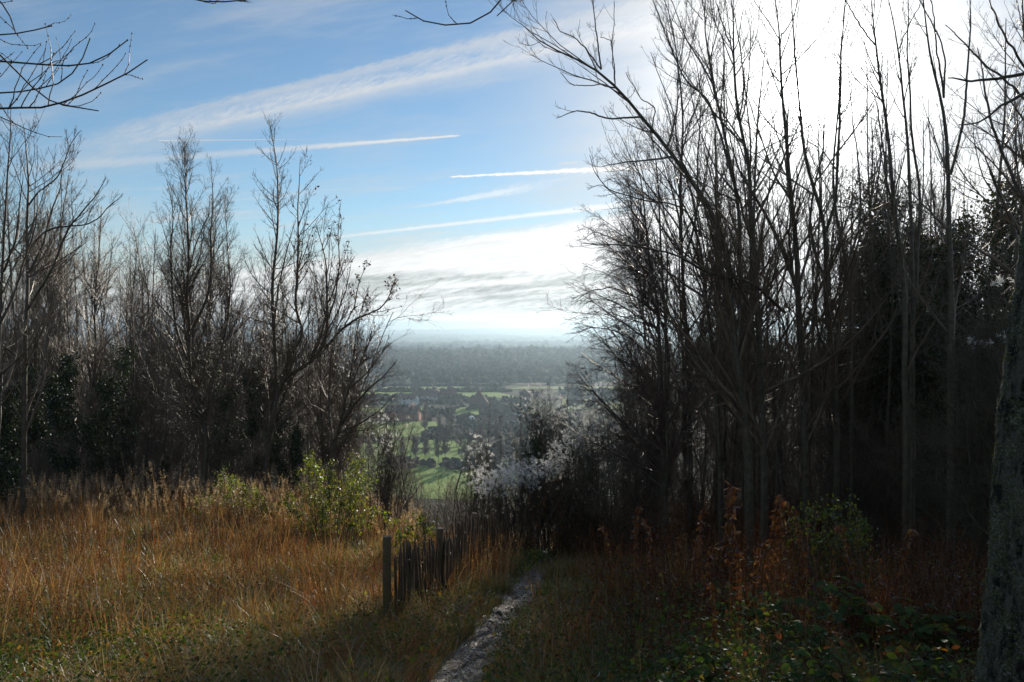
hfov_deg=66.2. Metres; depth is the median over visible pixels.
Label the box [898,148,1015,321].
bare tree
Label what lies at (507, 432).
valley tree
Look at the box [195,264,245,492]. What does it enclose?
coppiced tree
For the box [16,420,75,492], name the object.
bare shrub
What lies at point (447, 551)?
paling fence
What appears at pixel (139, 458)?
bare shrub
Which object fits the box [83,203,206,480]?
bare tree
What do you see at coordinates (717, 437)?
ash tree
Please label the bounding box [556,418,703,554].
bare shrub
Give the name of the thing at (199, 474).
bare shrub
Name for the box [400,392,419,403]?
house
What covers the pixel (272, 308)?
larch tree
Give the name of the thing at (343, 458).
bare shrub
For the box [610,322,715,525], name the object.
bare tree
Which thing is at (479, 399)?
house
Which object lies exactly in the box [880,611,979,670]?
bramble plant
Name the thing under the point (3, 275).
ash tree
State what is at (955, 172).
bare tree
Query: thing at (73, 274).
coppiced tree
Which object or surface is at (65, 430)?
bare shrub
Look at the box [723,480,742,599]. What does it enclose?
dock stalk
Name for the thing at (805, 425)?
ash tree
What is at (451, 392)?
house
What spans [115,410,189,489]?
bare shrub
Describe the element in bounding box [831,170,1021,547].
ivy clad tree
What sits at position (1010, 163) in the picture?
slender tree
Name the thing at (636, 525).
dock stalk
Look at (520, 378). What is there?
hedge
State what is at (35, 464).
bare shrub
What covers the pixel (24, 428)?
ash tree
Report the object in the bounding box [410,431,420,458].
valley tree
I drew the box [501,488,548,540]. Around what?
bare shrub
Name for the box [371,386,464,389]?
field
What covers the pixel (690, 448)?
ash tree
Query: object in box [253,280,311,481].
bare tree
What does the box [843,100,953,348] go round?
bare tree
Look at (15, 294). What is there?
bare tree
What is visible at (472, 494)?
bare shrub
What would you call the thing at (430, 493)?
bare shrub
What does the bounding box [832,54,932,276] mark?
coppiced tree
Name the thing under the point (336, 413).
bare tree
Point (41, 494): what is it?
dry willowherb
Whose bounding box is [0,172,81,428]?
bare tree
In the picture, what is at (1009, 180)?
coppiced tree
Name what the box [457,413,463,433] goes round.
valley tree
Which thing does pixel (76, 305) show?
bare tree
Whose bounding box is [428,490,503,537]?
bare shrub
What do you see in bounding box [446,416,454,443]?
valley tree
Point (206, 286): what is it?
bare tree
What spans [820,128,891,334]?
bare tree
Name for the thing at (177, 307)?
bare tree
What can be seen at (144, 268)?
bare tree
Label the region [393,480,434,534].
bare shrub
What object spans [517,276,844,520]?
bare shrub
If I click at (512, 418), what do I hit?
house
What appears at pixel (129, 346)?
bare tree
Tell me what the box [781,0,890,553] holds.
ash tree
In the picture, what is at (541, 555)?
leafy shrub
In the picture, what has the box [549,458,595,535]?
yew tree
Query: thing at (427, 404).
valley tree
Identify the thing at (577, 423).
seed head shrub
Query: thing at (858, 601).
bramble plant
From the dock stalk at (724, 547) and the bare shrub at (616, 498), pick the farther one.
the bare shrub at (616, 498)
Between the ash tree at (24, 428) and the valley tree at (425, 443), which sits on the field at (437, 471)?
the valley tree at (425, 443)
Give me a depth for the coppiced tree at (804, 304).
24.70 m
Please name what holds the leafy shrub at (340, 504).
on the ground at (534, 384)
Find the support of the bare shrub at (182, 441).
on the ground at (534, 384)
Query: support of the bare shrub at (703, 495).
on the ground at (534, 384)
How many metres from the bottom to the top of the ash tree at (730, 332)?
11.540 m
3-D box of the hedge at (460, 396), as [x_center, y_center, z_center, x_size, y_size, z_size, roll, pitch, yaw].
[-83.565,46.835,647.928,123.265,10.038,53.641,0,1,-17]
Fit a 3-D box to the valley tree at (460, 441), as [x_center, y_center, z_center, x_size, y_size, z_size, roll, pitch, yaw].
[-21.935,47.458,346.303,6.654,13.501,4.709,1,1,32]
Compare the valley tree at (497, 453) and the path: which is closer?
the path
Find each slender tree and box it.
[482,397,496,528]
[492,415,506,511]
[549,366,569,456]
[643,197,688,552]
[688,51,739,521]
[770,164,819,541]
[823,162,849,528]
[868,29,944,545]
[932,141,960,245]
[989,79,1023,309]
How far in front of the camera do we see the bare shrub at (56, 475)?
28.62 m
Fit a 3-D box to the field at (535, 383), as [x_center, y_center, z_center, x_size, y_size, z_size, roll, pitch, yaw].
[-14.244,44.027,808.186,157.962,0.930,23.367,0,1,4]
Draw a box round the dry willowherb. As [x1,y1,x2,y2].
[0,448,431,544]
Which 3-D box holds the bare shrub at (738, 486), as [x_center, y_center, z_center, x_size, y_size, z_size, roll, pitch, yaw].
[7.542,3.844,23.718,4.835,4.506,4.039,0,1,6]
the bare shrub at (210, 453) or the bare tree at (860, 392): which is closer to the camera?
the bare tree at (860, 392)
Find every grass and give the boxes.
[0,493,934,681]
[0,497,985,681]
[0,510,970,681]
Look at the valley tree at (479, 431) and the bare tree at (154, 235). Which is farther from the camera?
the valley tree at (479, 431)
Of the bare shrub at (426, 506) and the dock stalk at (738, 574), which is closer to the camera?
the dock stalk at (738, 574)
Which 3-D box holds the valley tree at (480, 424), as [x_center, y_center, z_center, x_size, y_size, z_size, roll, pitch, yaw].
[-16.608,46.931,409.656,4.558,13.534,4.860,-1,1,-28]
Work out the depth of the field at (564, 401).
614.67 m
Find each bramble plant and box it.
[661,653,745,681]
[678,635,730,680]
[738,600,832,651]
[751,666,797,681]
[775,613,849,678]
[779,646,871,681]
[793,576,904,666]
[876,647,958,681]
[877,597,963,672]
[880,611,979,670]
[895,645,975,681]
[930,609,979,662]
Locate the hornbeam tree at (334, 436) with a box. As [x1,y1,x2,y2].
[317,281,396,522]
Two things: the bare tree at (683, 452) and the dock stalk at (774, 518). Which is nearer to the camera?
the dock stalk at (774, 518)
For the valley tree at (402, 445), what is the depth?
350.39 m
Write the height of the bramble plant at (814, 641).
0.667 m
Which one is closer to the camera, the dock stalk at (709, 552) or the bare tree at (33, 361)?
the dock stalk at (709, 552)
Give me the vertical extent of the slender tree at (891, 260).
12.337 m
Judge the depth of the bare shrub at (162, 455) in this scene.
28.93 m
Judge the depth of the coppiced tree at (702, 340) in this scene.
26.91 m
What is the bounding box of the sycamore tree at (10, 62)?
[0,0,522,137]
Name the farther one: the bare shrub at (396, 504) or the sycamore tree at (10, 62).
the bare shrub at (396, 504)
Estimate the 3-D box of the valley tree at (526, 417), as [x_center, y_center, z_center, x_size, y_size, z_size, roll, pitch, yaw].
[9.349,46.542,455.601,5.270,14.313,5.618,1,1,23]
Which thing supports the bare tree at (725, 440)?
on the ground at (534, 384)
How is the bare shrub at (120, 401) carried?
on the ground at (534, 384)
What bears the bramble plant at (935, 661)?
on the ground at (534, 384)
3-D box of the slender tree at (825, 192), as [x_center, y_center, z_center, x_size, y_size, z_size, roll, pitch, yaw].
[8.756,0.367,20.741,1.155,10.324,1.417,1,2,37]
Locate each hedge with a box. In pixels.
[353,385,512,391]
[356,392,488,402]
[357,433,383,442]
[374,380,506,386]
[390,454,507,469]
[411,374,598,383]
[451,409,536,418]
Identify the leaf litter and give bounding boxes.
[433,556,548,681]
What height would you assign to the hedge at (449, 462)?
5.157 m
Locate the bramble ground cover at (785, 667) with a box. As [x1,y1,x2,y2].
[0,490,984,681]
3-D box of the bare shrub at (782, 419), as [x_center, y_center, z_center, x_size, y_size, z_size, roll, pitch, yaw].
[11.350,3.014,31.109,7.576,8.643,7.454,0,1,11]
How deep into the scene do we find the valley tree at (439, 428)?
409.60 m
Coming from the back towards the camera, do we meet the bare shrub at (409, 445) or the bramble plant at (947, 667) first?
the bare shrub at (409, 445)
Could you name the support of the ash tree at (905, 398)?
on the ground at (534, 384)
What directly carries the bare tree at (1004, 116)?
on the ground at (534, 384)
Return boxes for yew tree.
[0,362,54,512]
[0,384,21,503]
[27,341,143,502]
[92,410,139,496]
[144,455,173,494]
[188,353,291,481]
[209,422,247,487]
[256,422,307,492]
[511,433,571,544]
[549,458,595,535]
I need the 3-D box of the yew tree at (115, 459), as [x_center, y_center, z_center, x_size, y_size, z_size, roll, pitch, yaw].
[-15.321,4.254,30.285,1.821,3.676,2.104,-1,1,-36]
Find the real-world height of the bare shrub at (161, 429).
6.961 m
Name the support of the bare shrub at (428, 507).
on the ground at (534, 384)
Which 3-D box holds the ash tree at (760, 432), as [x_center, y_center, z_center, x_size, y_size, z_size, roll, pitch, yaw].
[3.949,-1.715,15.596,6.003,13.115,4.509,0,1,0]
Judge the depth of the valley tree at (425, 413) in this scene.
440.40 m
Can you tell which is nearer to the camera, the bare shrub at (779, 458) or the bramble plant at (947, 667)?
the bramble plant at (947, 667)
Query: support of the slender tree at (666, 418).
on the ground at (534, 384)
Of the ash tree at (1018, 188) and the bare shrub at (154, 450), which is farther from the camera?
the bare shrub at (154, 450)
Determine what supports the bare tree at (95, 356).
on the ground at (534, 384)
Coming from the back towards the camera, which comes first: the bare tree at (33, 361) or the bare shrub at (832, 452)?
the bare tree at (33, 361)
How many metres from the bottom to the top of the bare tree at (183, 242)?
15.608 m
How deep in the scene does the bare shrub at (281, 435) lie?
39.51 m
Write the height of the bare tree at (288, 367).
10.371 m
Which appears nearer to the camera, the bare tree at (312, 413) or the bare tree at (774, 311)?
the bare tree at (774, 311)
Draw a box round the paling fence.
[382,508,509,626]
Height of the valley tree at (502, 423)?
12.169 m
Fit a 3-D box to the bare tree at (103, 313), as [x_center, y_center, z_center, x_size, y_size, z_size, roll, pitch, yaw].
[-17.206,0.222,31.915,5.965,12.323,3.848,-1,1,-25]
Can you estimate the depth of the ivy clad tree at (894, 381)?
18.82 m
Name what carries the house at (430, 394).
on the ground at (534, 384)
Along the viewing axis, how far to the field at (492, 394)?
708.20 m
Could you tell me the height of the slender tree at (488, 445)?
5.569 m
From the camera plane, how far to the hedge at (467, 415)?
535.88 m
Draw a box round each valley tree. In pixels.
[365,431,375,461]
[399,436,406,452]
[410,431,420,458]
[419,431,430,455]
[420,407,428,428]
[424,401,429,420]
[433,434,444,461]
[436,416,444,437]
[440,431,450,452]
[442,426,447,438]
[444,403,451,420]
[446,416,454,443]
[454,429,458,447]
[456,433,465,456]
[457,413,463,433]
[461,432,473,458]
[473,427,485,458]
[477,419,484,434]
[490,420,498,438]
[495,435,505,459]
[499,413,505,429]
[503,422,512,441]
[523,410,532,424]
[574,407,581,421]
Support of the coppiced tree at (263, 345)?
on the ground at (534, 384)
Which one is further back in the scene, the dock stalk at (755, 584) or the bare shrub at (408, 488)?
the bare shrub at (408, 488)
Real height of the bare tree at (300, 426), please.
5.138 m
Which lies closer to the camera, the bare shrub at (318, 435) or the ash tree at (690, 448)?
the ash tree at (690, 448)
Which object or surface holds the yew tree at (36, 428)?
on the ground at (534, 384)
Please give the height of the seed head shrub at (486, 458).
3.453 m
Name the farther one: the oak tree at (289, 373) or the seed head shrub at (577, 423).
the oak tree at (289, 373)
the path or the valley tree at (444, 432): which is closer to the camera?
the path
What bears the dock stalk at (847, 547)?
on the ground at (534, 384)
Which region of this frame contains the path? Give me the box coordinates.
[422,548,552,681]
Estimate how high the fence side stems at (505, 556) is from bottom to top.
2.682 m
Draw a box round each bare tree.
[0,136,54,383]
[0,155,47,425]
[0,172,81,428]
[0,184,91,477]
[0,222,40,420]
[2,148,105,485]
[4,193,158,492]
[21,191,108,489]
[28,184,152,494]
[77,249,170,483]
[81,269,166,489]
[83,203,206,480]
[87,226,172,488]
[105,216,202,489]
[121,241,183,483]
[145,192,242,482]
[147,190,261,484]
[150,185,236,435]
[197,241,272,481]
[213,207,283,426]
[214,269,289,484]
[246,285,303,492]
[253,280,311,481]
[262,285,309,487]
[273,266,351,492]
[283,376,306,490]
[285,254,363,495]
[286,280,363,484]
[290,350,336,490]
[295,371,324,487]
[299,350,366,469]
[303,337,378,498]
[590,161,750,472]
[604,320,656,512]
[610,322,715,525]
[610,339,681,549]
[635,356,686,534]
[638,177,716,524]
[660,93,809,520]
[668,33,864,525]
[724,162,868,517]
[747,127,848,462]
[764,83,975,517]
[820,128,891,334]
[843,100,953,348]
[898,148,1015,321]
[923,0,1023,321]
[925,117,1000,317]
[983,95,1022,246]
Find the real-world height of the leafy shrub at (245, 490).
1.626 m
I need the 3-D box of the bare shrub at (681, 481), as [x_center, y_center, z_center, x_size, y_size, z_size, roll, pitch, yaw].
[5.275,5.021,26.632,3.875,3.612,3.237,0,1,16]
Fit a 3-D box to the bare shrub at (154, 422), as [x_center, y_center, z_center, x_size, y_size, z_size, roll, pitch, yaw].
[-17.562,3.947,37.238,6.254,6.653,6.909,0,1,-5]
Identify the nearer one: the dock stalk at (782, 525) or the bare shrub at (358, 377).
the dock stalk at (782, 525)
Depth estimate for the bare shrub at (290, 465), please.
34.62 m
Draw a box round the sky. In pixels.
[0,0,1023,329]
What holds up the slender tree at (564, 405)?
on the ground at (534, 384)
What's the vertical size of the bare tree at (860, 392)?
11.414 m
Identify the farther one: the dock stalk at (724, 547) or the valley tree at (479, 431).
the valley tree at (479, 431)
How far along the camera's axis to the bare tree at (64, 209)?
36.36 m
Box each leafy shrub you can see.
[183,465,296,521]
[283,450,382,548]
[381,508,438,555]
[519,543,550,565]
[781,488,877,592]
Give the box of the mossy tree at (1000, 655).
[948,63,1023,681]
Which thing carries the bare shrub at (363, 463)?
on the ground at (534, 384)
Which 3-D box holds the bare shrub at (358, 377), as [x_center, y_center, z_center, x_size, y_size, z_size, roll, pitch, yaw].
[-8.076,2.065,34.312,10.423,9.714,8.708,0,1,-16]
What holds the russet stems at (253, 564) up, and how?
on the ground at (534, 384)
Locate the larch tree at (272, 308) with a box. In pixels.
[225,112,318,490]
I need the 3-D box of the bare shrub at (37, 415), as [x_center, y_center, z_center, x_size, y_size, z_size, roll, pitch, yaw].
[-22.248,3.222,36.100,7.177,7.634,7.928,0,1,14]
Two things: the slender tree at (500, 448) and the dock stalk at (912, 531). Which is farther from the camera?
the slender tree at (500, 448)
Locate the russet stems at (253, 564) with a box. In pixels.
[0,487,981,671]
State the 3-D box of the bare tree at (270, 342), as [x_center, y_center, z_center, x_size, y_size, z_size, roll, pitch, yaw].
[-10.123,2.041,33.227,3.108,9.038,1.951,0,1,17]
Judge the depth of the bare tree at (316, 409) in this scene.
29.00 m
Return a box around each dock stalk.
[598,525,614,591]
[630,506,642,585]
[638,519,655,587]
[690,507,709,587]
[699,542,718,634]
[707,582,718,654]
[718,495,731,582]
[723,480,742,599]
[732,552,743,640]
[746,539,768,632]
[764,494,783,586]
[774,501,789,596]
[835,525,854,598]
[894,529,918,611]
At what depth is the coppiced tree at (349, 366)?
36.48 m
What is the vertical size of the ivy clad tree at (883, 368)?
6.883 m
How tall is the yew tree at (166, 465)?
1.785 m
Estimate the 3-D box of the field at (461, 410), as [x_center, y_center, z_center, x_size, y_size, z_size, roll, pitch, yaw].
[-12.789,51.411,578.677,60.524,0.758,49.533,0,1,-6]
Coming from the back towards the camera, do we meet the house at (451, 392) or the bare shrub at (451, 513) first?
the house at (451, 392)
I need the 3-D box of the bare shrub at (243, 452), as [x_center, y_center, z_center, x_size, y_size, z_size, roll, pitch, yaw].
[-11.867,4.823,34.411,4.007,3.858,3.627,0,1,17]
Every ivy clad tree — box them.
[816,294,922,538]
[822,219,992,543]
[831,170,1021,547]
[869,176,1023,540]
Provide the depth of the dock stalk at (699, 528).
10.80 m
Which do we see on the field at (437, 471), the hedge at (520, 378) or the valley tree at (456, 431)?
the valley tree at (456, 431)
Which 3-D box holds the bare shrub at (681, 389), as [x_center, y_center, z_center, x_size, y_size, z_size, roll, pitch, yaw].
[6.389,2.156,27.180,10.240,9.544,8.555,-1,1,-23]
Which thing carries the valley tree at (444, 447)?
on the field at (437, 471)
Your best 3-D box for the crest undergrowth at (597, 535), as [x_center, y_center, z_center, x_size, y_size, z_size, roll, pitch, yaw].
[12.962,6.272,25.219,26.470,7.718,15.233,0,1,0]
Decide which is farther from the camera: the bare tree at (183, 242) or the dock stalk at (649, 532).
the bare tree at (183, 242)
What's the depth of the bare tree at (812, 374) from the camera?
20.95 m
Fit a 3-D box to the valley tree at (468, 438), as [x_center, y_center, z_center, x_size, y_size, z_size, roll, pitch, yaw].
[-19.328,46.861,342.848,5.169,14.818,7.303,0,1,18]
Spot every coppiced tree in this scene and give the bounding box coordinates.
[0,199,47,378]
[38,181,103,489]
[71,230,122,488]
[110,236,166,496]
[147,271,196,489]
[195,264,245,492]
[237,257,290,484]
[274,277,315,482]
[325,315,359,490]
[657,155,743,505]
[722,150,798,528]
[784,188,833,522]
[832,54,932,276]
[881,99,975,242]
[967,119,1022,298]
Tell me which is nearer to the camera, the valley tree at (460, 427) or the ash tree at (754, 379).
the ash tree at (754, 379)
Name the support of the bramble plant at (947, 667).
on the ground at (534, 384)
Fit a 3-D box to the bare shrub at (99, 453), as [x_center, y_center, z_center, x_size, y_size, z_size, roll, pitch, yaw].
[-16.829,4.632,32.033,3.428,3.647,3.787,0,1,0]
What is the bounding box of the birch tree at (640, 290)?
[544,114,753,552]
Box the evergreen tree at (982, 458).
[857,238,1017,582]
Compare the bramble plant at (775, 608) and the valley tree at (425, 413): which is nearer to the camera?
the bramble plant at (775, 608)
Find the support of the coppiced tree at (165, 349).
on the ground at (534, 384)
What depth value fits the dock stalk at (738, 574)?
7.69 m
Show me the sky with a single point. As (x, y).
(445, 153)
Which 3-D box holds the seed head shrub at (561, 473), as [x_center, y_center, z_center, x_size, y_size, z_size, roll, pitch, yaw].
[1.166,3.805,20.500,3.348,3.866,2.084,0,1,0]
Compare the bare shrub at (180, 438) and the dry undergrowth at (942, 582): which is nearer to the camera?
the dry undergrowth at (942, 582)
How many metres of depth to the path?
8.59 m
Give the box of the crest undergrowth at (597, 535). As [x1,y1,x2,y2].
[504,454,979,561]
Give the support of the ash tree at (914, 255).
on the ground at (534, 384)
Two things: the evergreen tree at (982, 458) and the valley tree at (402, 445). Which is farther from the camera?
the valley tree at (402, 445)
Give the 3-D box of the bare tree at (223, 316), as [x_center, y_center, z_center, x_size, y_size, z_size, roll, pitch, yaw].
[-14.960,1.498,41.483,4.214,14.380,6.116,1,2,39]
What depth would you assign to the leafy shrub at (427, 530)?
17.02 m
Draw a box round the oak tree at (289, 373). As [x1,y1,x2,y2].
[241,146,401,503]
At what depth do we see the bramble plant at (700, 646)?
6.39 m
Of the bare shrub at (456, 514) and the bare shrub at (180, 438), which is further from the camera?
the bare shrub at (180, 438)
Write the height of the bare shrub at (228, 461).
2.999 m
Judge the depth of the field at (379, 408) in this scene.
574.94 m
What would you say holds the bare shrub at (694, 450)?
on the ground at (534, 384)
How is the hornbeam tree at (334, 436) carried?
on the ground at (534, 384)
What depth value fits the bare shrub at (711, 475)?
23.41 m
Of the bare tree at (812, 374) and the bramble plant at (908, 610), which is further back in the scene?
the bare tree at (812, 374)
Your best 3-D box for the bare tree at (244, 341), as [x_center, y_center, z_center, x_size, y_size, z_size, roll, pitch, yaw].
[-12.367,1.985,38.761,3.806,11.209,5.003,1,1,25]
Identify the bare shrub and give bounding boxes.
[0,342,88,486]
[1,360,145,487]
[2,420,58,498]
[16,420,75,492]
[18,331,151,485]
[20,399,131,500]
[27,445,101,494]
[30,346,184,487]
[55,339,236,489]
[58,446,117,493]
[59,418,145,492]
[77,365,205,488]
[88,279,306,490]
[94,415,175,489]
[97,393,223,499]
[101,366,216,488]
[103,279,301,488]
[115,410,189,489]
[128,368,238,487]
[132,285,335,487]
[140,407,223,498]
[153,465,193,500]
[172,431,247,494]
[182,255,404,487]
[183,339,356,484]
[184,457,213,496]
[192,395,304,494]
[194,411,273,483]
[199,448,249,483]
[210,278,451,487]
[220,401,313,496]
[246,469,276,489]
[271,432,303,489]
[280,333,403,475]
[283,397,391,501]
[285,457,319,496]
[299,407,385,483]
[299,407,411,511]
[341,400,439,506]
[368,471,419,534]
[370,459,425,527]
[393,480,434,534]
[395,461,457,534]
[398,460,496,536]
[398,490,444,530]
[407,479,443,530]
[413,459,511,531]
[421,481,476,536]
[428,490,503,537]
[428,495,480,536]
[446,449,526,523]
[480,497,520,539]
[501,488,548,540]
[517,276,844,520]
[534,264,825,511]
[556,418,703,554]
[563,420,687,544]
[609,475,683,522]
[618,393,756,528]
[625,440,713,519]
[631,281,820,503]
[654,428,768,540]
[677,317,832,499]
[687,401,842,527]
[705,396,827,504]
[731,332,844,504]
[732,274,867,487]
[734,390,841,515]
[757,412,849,511]
[784,392,940,538]
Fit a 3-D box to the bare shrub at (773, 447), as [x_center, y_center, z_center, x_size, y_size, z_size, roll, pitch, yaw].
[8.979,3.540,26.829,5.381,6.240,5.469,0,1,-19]
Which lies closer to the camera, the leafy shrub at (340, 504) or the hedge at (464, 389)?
the leafy shrub at (340, 504)
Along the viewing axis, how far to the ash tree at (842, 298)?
15.75 m
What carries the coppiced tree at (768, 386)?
on the ground at (534, 384)
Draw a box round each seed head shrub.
[343,400,424,536]
[441,433,524,543]
[460,450,559,551]
[487,376,592,550]
[492,415,606,553]
[529,392,660,555]
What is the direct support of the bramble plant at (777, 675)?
on the ground at (534, 384)
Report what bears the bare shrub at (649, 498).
on the ground at (534, 384)
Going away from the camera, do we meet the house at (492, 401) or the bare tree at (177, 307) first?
the bare tree at (177, 307)
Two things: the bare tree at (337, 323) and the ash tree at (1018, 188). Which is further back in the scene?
the bare tree at (337, 323)
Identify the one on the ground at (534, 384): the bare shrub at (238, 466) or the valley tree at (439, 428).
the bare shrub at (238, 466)
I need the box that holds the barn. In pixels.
[384,405,421,420]
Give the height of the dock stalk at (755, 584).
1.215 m
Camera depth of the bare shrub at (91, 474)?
30.96 m
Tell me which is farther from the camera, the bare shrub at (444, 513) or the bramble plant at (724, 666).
the bare shrub at (444, 513)
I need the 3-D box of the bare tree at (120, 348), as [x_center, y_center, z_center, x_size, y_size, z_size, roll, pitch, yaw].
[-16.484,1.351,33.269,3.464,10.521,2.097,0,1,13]
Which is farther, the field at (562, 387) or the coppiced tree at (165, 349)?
the field at (562, 387)
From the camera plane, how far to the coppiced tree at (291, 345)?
39.77 m
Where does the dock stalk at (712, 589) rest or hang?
on the ground at (534, 384)
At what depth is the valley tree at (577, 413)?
470.21 m
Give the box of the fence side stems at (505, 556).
[386,507,528,596]
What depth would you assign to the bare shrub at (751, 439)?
27.30 m
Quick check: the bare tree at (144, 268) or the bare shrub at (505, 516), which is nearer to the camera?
the bare shrub at (505, 516)
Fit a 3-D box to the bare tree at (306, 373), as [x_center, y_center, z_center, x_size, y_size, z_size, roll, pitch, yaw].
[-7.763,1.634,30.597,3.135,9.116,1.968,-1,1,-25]
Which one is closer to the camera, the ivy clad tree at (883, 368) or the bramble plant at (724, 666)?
the bramble plant at (724, 666)
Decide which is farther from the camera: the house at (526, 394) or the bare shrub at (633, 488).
the house at (526, 394)
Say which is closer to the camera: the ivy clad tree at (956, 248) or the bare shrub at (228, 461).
the ivy clad tree at (956, 248)
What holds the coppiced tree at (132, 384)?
on the ground at (534, 384)
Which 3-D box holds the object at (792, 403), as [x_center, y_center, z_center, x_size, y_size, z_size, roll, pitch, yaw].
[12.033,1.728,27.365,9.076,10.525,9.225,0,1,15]
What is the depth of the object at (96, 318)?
42.48 m
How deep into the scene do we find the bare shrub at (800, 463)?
23.18 m
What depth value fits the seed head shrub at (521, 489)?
20.47 m
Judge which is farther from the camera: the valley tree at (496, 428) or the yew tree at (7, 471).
the valley tree at (496, 428)
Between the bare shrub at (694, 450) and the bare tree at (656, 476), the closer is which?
the bare tree at (656, 476)
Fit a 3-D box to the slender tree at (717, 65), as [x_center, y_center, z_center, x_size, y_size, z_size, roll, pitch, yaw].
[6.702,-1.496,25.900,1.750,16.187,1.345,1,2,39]
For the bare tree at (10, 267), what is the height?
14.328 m
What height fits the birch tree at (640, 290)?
11.182 m
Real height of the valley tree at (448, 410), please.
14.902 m
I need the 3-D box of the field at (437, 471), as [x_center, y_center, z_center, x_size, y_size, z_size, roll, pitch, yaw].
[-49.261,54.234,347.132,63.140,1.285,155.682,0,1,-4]
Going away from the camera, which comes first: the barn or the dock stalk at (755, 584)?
the dock stalk at (755, 584)
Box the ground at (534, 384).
[2,328,967,681]
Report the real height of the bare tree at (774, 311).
13.985 m
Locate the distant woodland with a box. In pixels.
[0,327,858,468]
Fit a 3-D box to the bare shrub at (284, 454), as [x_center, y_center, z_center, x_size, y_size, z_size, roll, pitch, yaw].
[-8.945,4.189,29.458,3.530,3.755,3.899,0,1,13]
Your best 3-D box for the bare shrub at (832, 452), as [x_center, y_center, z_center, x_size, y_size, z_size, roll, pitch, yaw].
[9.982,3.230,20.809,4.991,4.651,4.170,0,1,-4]
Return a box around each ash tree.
[0,104,59,427]
[0,106,122,524]
[117,125,282,497]
[488,0,809,566]
[566,0,907,563]
[589,46,753,557]
[596,0,783,548]
[644,0,859,551]
[710,0,878,551]
[721,0,938,560]
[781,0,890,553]
[832,0,947,555]
[869,0,1015,565]
[873,0,946,554]
[901,0,1023,438]
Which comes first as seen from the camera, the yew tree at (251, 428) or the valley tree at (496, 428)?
the yew tree at (251, 428)
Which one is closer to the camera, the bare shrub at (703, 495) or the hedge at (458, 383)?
the bare shrub at (703, 495)
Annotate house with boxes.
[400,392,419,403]
[412,388,437,402]
[440,388,455,396]
[469,391,488,408]
[487,397,495,404]
[507,416,524,424]
[519,388,535,398]
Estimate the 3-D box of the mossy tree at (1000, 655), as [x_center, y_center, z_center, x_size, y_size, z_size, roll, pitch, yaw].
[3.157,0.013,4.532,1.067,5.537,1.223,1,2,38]
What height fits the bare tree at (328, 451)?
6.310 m
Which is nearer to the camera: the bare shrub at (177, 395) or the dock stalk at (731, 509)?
the dock stalk at (731, 509)
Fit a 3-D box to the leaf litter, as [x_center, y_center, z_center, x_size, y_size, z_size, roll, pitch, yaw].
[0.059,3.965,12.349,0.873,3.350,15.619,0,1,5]
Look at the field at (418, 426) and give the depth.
472.31 m
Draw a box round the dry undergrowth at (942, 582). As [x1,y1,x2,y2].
[505,492,988,681]
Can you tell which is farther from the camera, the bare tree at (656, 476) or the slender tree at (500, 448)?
the slender tree at (500, 448)
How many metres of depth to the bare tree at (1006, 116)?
31.49 m
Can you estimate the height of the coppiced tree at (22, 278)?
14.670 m
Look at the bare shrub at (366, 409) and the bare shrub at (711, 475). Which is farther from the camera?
the bare shrub at (366, 409)
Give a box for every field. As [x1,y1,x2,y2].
[348,439,473,499]
[356,422,436,436]
[361,392,515,397]
[361,408,422,411]
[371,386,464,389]
[437,383,569,384]
[455,407,535,414]
[511,386,613,388]
[562,399,674,408]
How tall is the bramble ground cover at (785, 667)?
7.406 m
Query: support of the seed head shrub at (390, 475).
on the ground at (534, 384)
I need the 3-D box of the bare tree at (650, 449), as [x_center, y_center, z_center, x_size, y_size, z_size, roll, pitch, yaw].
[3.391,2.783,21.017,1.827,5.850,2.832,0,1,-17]
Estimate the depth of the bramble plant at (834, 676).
5.35 m
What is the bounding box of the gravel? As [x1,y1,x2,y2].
[435,559,546,681]
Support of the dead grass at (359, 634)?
on the ground at (534, 384)
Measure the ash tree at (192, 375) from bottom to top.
13.352 m
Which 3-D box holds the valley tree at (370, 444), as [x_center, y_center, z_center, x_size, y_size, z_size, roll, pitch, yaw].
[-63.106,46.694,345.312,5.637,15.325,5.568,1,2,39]
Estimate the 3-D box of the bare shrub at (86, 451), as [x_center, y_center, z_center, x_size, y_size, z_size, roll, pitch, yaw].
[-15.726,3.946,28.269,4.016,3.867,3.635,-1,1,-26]
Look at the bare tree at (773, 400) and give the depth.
22.56 m
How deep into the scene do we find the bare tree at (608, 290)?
35.04 m
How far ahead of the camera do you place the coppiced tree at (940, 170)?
29.97 m
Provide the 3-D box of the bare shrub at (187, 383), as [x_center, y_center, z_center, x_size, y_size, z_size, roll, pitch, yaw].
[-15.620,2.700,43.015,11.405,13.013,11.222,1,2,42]
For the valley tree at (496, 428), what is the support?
on the ground at (534, 384)
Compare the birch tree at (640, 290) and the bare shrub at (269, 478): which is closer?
the birch tree at (640, 290)
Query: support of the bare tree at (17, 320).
on the ground at (534, 384)
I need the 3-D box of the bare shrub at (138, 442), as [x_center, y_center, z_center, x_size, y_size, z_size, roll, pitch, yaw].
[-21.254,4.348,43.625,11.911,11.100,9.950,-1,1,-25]

